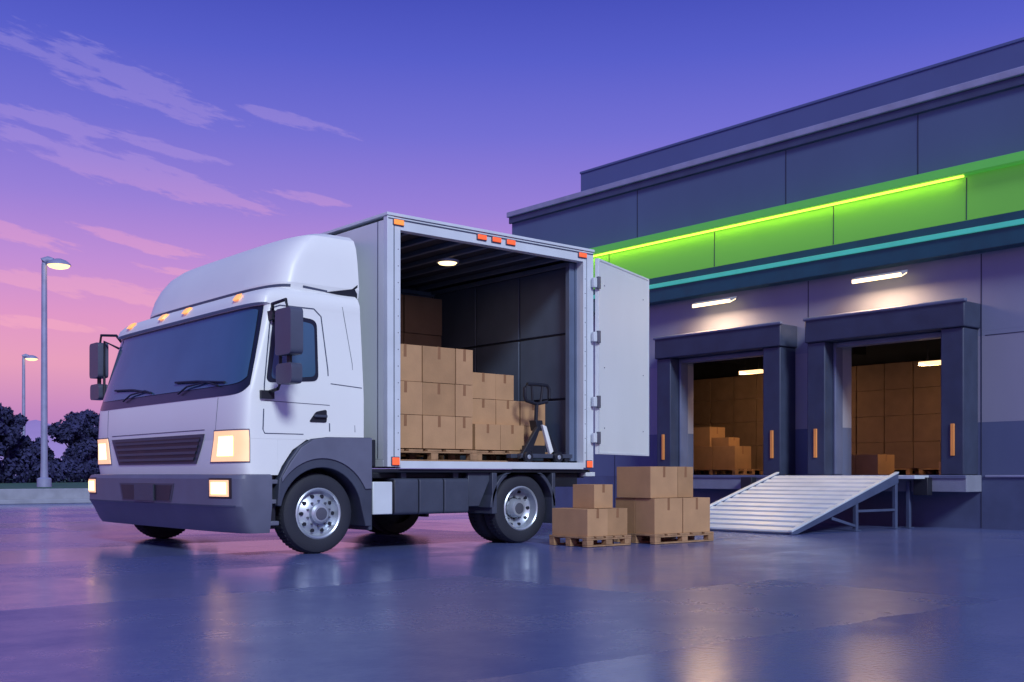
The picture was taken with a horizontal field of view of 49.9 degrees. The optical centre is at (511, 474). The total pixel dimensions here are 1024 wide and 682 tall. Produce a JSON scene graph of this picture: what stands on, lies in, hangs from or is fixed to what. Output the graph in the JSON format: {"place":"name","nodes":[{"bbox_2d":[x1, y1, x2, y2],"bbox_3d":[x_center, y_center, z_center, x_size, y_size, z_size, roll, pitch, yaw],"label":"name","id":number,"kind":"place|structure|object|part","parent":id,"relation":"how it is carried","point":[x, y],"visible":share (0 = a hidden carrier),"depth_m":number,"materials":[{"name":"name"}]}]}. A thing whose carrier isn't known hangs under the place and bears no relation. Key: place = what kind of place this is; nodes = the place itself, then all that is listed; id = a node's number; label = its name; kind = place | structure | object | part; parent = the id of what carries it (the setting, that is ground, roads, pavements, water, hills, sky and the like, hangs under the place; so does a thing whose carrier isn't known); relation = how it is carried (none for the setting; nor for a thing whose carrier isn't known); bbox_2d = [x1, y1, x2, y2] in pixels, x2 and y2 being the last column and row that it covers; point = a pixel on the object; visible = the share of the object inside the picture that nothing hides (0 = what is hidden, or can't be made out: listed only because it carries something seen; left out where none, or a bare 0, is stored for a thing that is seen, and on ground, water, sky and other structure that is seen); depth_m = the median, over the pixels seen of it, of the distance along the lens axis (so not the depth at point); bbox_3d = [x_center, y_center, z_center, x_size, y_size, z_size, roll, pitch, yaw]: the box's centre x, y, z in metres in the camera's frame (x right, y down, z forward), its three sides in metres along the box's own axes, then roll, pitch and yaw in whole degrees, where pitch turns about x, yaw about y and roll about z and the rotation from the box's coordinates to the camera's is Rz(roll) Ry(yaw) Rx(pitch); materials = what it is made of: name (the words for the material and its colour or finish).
{"place":"outdoors","nodes":[
{"label":"outdoors","id":0,"kind":"place"},
{"bbox_2d":[0,479,88,488],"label":"grass lawn","id":1,"kind":"structure","parent":0,"point":[60,485],"depth_m":47.33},
{"bbox_2d":[22,354,37,435],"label":"street lamp","id":2,"kind":"object","parent":1,"relation":"on","point":[29,357],"visible":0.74,"depth_m":75.86,"materials":[{"name":"grey metal"}]},
{"bbox_2d":[0,403,99,482],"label":"tree line","id":3,"kind":"object","parent":1,"relation":"on","point":[77,433],"visible":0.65,"depth_m":66.74,"materials":[{"name":"green plant"}]},
{"bbox_2d":[37,256,70,486],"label":"street lamp","id":4,"kind":"object","parent":1,"relation":"on","point":[44,480],"visible":1,"depth_m":41.50,"materials":[{"name":"grey metal"}]},
{"bbox_2d":[0,420,411,475],"bbox_3d":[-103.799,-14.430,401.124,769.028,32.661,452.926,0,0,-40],"label":"hills","id":5,"kind":"structure","parent":0,"point":[32,429],"depth_m":435.48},
{"bbox_2d":[0,503,1023,681],"bbox_3d":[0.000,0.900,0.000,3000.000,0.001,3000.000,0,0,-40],"label":"asphalt ground","id":6,"kind":"structure","parent":0,"point":[87,594],"depth_m":7.53,"materials":[{"name":"asphalt"}]},
{"bbox_2d":[0,488,91,503],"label":"kerb","id":7,"kind":"structure","parent":6,"relation":"on","point":[45,496],"depth_m":34.59,"materials":[{"name":"concrete"}]},
{"bbox_2d":[88,212,648,553],"bbox_3d":[-1.759,-1.113,15.851,7.251,4.033,5.670,0,0,-40],"label":"box truck","id":8,"kind":"object","parent":6,"relation":"on","point":[256,390],"visible":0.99,"depth_m":13.48,"materials":[{"name":"white paint"}]},
{"bbox_3d":[-2.277,-1.208,12.527,1.287,1.505,0.103,0,0,-40],"label":"door and window","id":9,"kind":"part","parent":8,"relation":"part of","materials":[{"name":"black glass"}]},
{"bbox_2d":[400,294,443,459],"bbox_3d":[-2.116,-1.444,16.583,2.190,2.543,0.720,0,0,-40],"label":"pallet of boxes","id":10,"kind":"object","parent":8,"relation":"in","point":[420,321],"visible":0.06,"depth_m":16.76,"materials":[{"name":"brown cardboard"}]},
{"bbox_2d":[400,344,476,461],"bbox_3d":[-1.313,-0.901,14.297,1.370,1.455,1.050,0,0,-40],"label":"pallet of boxes","id":11,"kind":"object","parent":8,"relation":"in","point":[436,401],"visible":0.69,"depth_m":13.96,"materials":[{"name":"brown cardboard"}]},
{"bbox_2d":[438,372,551,461],"bbox_3d":[-0.285,-0.771,15.328,1.390,1.195,1.040,0,0,-40],"label":"pallet of boxes","id":12,"kind":"object","parent":8,"relation":"in","point":[501,418],"visible":0.61,"depth_m":14.88,"materials":[{"name":"brown cardboard"}]},
{"bbox_2d":[506,382,571,462],"bbox_3d":[0.392,-0.711,14.968,0.938,1.077,0.384,0,0,-40],"label":"pallet jack","id":13,"kind":"object","parent":8,"relation":"in","point":[530,451],"visible":0.96,"depth_m":14.86,"materials":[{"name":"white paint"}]},
{"bbox_3d":[1.630,-1.650,16.093,0.058,2.720,1.861,0,0,29],"label":"cargo door","id":14,"kind":"part","parent":8,"relation":"part of","materials":[{"name":"metal"}]},
{"bbox_2d":[549,484,630,546],"bbox_3d":[1.003,0.506,14.126,0.790,0.779,0.700,0,0,-40],"label":"pallet of boxes","id":15,"kind":"object","parent":6,"relation":"on","point":[591,517],"visible":1,"depth_m":13.92,"materials":[{"name":"brown cardboard"}]},
{"bbox_2d":[614,466,713,543],"bbox_3d":[2.049,0.391,14.864,1.180,1.009,0.760,0,0,-40],"label":"pallet of boxes","id":16,"kind":"object","parent":6,"relation":"on","point":[662,504],"visible":0.94,"depth_m":14.52,"materials":[{"name":"brown cardboard"}]},
{"bbox_2d":[512,85,1023,530],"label":"walls","id":17,"kind":"structure","parent":6,"relation":"on","point":[977,129],"depth_m":20.05,"materials":[{"name":"grey metal"}]},
{"bbox_2d":[692,296,736,307],"bbox_3d":[4.165,-3.507,22.353,0.404,0.143,1.000,0,0,-40],"label":"wall lamp","id":18,"kind":"object","parent":17,"relation":"attached to","point":[714,301],"visible":1,"depth_m":22.18,"materials":[{"name":"white plastic"}]},
{"bbox_2d":[653,321,796,474],"bbox_3d":[4.231,-1.450,22.140,0.579,2.900,3.250,0,0,-40],"label":"dock shelter","id":19,"kind":"object","parent":17,"relation":"attached to","point":[774,344],"visible":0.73,"depth_m":21.61,"materials":[{"name":"rubber"}]},
{"bbox_2d":[662,430,772,459],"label":"dock guide strips","id":20,"kind":"object","parent":19,"relation":"attached to","point":[771,445],"visible":1,"depth_m":20.95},
{"bbox_2d":[693,475,768,488],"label":"dock sill","id":21,"kind":"structure","parent":17,"relation":"attached to","point":[721,481],"depth_m":21.81,"materials":[{"name":"concrete"}]},
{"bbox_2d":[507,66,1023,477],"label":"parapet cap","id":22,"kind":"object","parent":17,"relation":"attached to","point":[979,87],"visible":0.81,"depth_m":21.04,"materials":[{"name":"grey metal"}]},
{"bbox_2d":[580,37,1023,190],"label":"roof plant screen","id":23,"kind":"object","parent":17,"relation":"on","point":[1002,57],"visible":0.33,"depth_m":22.66,"materials":[{"name":"grey metal"}]},
{"bbox_2d":[593,163,1023,288],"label":"green fascia","id":24,"kind":"structure","parent":17,"relation":"attached to","point":[995,192],"depth_m":20.08,"materials":[{"name":"green metal"}]},
{"bbox_2d":[590,151,1023,254],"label":"fascia lip","id":25,"kind":"object","parent":24,"relation":"attached to","point":[999,162],"depth_m":20.01,"materials":[{"name":"green metal"}]},
{"bbox_2d":[593,175,963,256],"bbox_3d":[3.674,-4.952,22.723,0.040,0.033,11.800,0,0,-40],"label":"led strip","id":26,"kind":"object","parent":25,"relation":"attached to","point":[846,201],"visible":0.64,"depth_m":20.77,"materials":[{"name":"yellow plastic"}]},
{"bbox_2d":[714,178,966,265],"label":"fascia joints","id":27,"kind":"object","parent":24,"relation":"attached to","point":[833,222],"visible":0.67,"depth_m":20.17,"materials":[{"name":"green metal"}]},
{"bbox_2d":[593,210,1023,314],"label":"teal trim","id":28,"kind":"structure","parent":17,"relation":"attached to","point":[982,235],"depth_m":19.90,"materials":[{"name":"teal metal"}]},
{"bbox_2d":[693,339,940,474],"bbox_3d":[7.362,-1.650,23.997,6.000,3.500,14.390,0,0,-40],"label":"warehouse interior","id":29,"kind":"object","parent":17,"relation":"attached to","point":[921,350],"visible":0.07,"depth_m":26.79,"materials":[{"name":"concrete"}]},
{"bbox_2d":[693,359,940,474],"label":"stored cartons","id":30,"kind":"object","parent":29,"relation":"on","point":[896,410],"visible":0.26,"depth_m":23.61,"materials":[{"name":"brown cardboard"}]},
{"bbox_2d":[693,427,940,474],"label":"cardboard boxes","id":31,"kind":"object","parent":29,"relation":"on","point":[717,450],"visible":0.85,"depth_m":24.69,"materials":[{"name":"cardboard"}]},
{"bbox_2d":[739,357,940,374],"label":"interior lamps","id":32,"kind":"object","parent":29,"relation":"hanging from","point":[925,363],"visible":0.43,"depth_m":23.20,"materials":[{"name":"white plastic"}]},
{"bbox_2d":[614,115,1023,527],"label":"panel joints","id":33,"kind":"object","parent":17,"relation":"attached to","point":[808,305],"visible":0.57,"depth_m":19.20,"materials":[{"name":"grey metal"}]},
{"bbox_2d":[851,269,907,283],"bbox_3d":[6.564,-3.507,19.510,0.404,0.143,1.000,0,0,-40],"label":"wall lamp","id":34,"kind":"object","parent":17,"relation":"attached to","point":[893,274],"visible":1,"depth_m":19.35,"materials":[{"name":"white plastic"}]},
{"bbox_2d":[803,298,979,474],"bbox_3d":[6.600,-1.450,19.331,0.579,2.900,3.140,0,0,-40],"label":"dock shelter","id":35,"kind":"object","parent":17,"relation":"attached to","point":[953,325],"visible":0.99,"depth_m":18.91,"materials":[{"name":"rubber"}]},
{"bbox_2d":[814,424,954,457],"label":"dock guide strips","id":36,"kind":"object","parent":35,"relation":"attached to","point":[952,439],"visible":1,"depth_m":18.18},
{"bbox_2d":[884,475,981,494],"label":"dock sill","id":37,"kind":"structure","parent":17,"relation":"attached to","point":[930,484],"depth_m":18.31,"materials":[{"name":"concrete"}]},
{"bbox_2d":[710,472,928,534],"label":"loading ramp","id":38,"kind":"structure","parent":6,"relation":"on","point":[775,503],"depth_m":18.21,"materials":[{"name":"metal"}]},
{"bbox_2d":[0,0,1023,423],"label":"sky","id":39,"kind":"structure","parent":0,"point":[145,144],"materials":[{"name":"purple"}]}
]}

